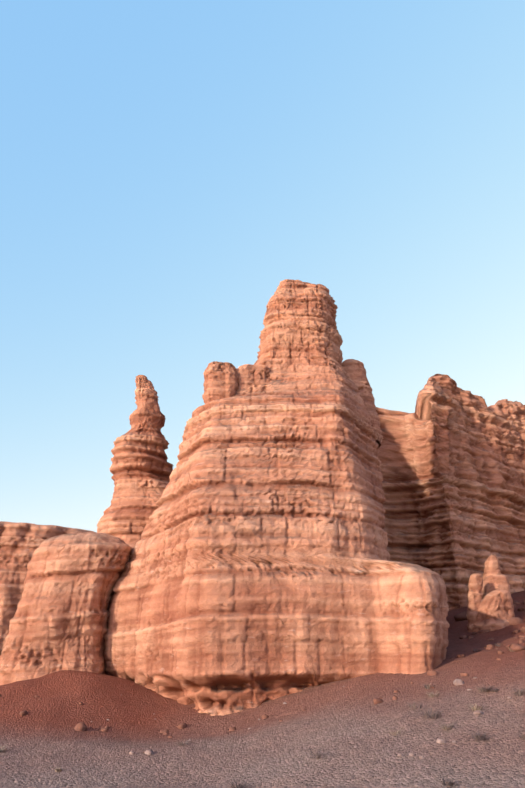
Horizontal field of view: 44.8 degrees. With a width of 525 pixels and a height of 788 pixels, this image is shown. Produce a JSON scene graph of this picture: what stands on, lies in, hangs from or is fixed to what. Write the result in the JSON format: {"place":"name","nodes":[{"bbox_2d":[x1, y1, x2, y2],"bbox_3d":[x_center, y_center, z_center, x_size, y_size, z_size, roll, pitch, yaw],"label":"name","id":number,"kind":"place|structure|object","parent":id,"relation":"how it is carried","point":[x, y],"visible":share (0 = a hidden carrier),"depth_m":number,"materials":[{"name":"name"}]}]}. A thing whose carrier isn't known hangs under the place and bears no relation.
{"place":"outdoors","nodes":[
{"label":"outdoors","id":0,"kind":"place"},
{"bbox_2d":[0,590,524,787],"bbox_3d":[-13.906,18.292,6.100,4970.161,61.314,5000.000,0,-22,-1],"label":"canyon floor","id":1,"kind":"structure","parent":0,"point":[43,737],"depth_m":10.04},
{"bbox_2d":[0,521,93,655],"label":"cliff rock","id":2,"kind":"object","parent":1,"relation":"on","point":[20,542],"visible":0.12,"depth_m":23.94,"materials":[{"name":"red stone"}]},
{"bbox_2d":[0,532,132,684],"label":"buttress rock","id":3,"kind":"object","parent":1,"relation":"on","point":[58,620],"visible":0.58,"depth_m":15.46,"materials":[{"name":"red stone"}]},
{"bbox_2d":[97,375,172,547],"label":"rock spire","id":4,"kind":"structure","parent":1,"relation":"on","point":[141,468],"depth_m":20.37,"materials":[{"name":"red stone"}]},
{"bbox_2d":[0,642,524,787],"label":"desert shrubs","id":5,"kind":"object","parent":1,"relation":"on","point":[433,716],"visible":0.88,"depth_m":9.57,"materials":[{"name":"plant"}]},
{"bbox_2d":[14,677,524,786],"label":"scree stones","id":6,"kind":"object","parent":1,"relation":"on","point":[456,682],"visible":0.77,"depth_m":9.45,"materials":[{"name":"stone"}]},
{"bbox_2d":[19,599,524,737],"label":"talus rubble","id":7,"kind":"object","parent":1,"relation":"on","point":[81,726],"visible":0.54,"depth_m":13.29,"materials":[{"name":"stone"}]},
{"bbox_2d":[103,287,449,715],"bbox_3d":[0.100,1.876,17.476,8.518,13.260,5.932,0,-22,-1],"label":"castle rock","id":8,"kind":"object","parent":1,"relation":"on","point":[260,567],"visible":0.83,"depth_m":14.71,"materials":[{"name":"red stone"}]},
{"bbox_2d":[202,361,238,403],"bbox_3d":[-1.244,-0.220,19.403,1.131,1.430,1.061,0,-22,-1],"label":"rock knob","id":9,"kind":"object","parent":8,"relation":"on","point":[220,379],"visible":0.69,"depth_m":19.03,"materials":[{"name":"red stone"}]},
{"bbox_2d":[236,364,270,392],"bbox_3d":[-0.241,-0.093,19.821,1.447,1.520,1.250,0,-22,-1],"label":"rock knob","id":10,"kind":"object","parent":8,"relation":"on","point":[251,374],"visible":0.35,"depth_m":19.44,"materials":[{"name":"red stone"}]},
{"bbox_2d":[276,279,306,290],"bbox_3d":[1.019,-3.504,21.909,1.201,0.500,1.102,0,-22,-1],"label":"rock cap","id":11,"kind":"object","parent":8,"relation":"on","point":[291,284],"visible":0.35,"depth_m":21.48,"materials":[{"name":"red stone"}]},
{"bbox_2d":[306,284,328,293],"bbox_3d":[1.764,-3.473,21.989,1.092,0.470,0.988,0,-22,-1],"label":"tower cap","id":12,"kind":"object","parent":8,"relation":"on","point":[322,288],"visible":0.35,"depth_m":21.63,"materials":[{"name":"red stone"}]},
{"bbox_2d":[341,359,382,447],"bbox_3d":[3.070,0.283,21.217,1.664,3.030,1.649,0,-22,-1],"label":"castle rock shoulder","id":13,"kind":"object","parent":8,"relation":"attached to","point":[354,369],"visible":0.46,"depth_m":20.89,"materials":[{"name":"red stone"}]},
{"bbox_2d":[376,374,524,609],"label":"cliff","id":14,"kind":"structure","parent":1,"relation":"on","point":[451,456],"depth_m":26.37,"materials":[{"name":"red stone"}]},
{"bbox_2d":[466,573,482,631],"bbox_3d":[5.758,5.820,17.308,0.601,1.820,0.452,0,-22,-1],"label":"rock pinnacle","id":15,"kind":"object","parent":1,"relation":"on","point":[475,587],"visible":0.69,"depth_m":17.27,"materials":[{"name":"red stone"}]},
{"bbox_2d":[470,589,514,631],"bbox_3d":[6.141,6.329,16.992,1.213,2.150,1.148,10,-24,-23],"label":"boulder","id":16,"kind":"object","parent":1,"relation":"on","point":[495,609],"visible":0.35,"depth_m":16.86,"materials":[{"name":"red stone"}]},
{"bbox_2d":[482,575,510,598],"bbox_3d":[6.529,5.855,17.979,0.931,1.430,0.788,6,-23,-15],"label":"hoodoo rock","id":17,"kind":"object","parent":16,"relation":"on","point":[491,583],"visible":0.23,"depth_m":17.87,"materials":[{"name":"red stone"}]},
{"bbox_2d":[482,554,500,579],"bbox_3d":[6.607,5.258,18.455,0.606,1.190,0.537,0,-22,-1],"label":"hoodoo rock","id":18,"kind":"object","parent":17,"relation":"on","point":[492,564],"visible":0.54,"depth_m":18.37,"materials":[{"name":"red stone"}]},
{"bbox_2d":[0,0,524,531],"label":"sky","id":19,"kind":"structure","parent":0,"point":[165,165],"materials":[{"name":"blue"}]}
]}

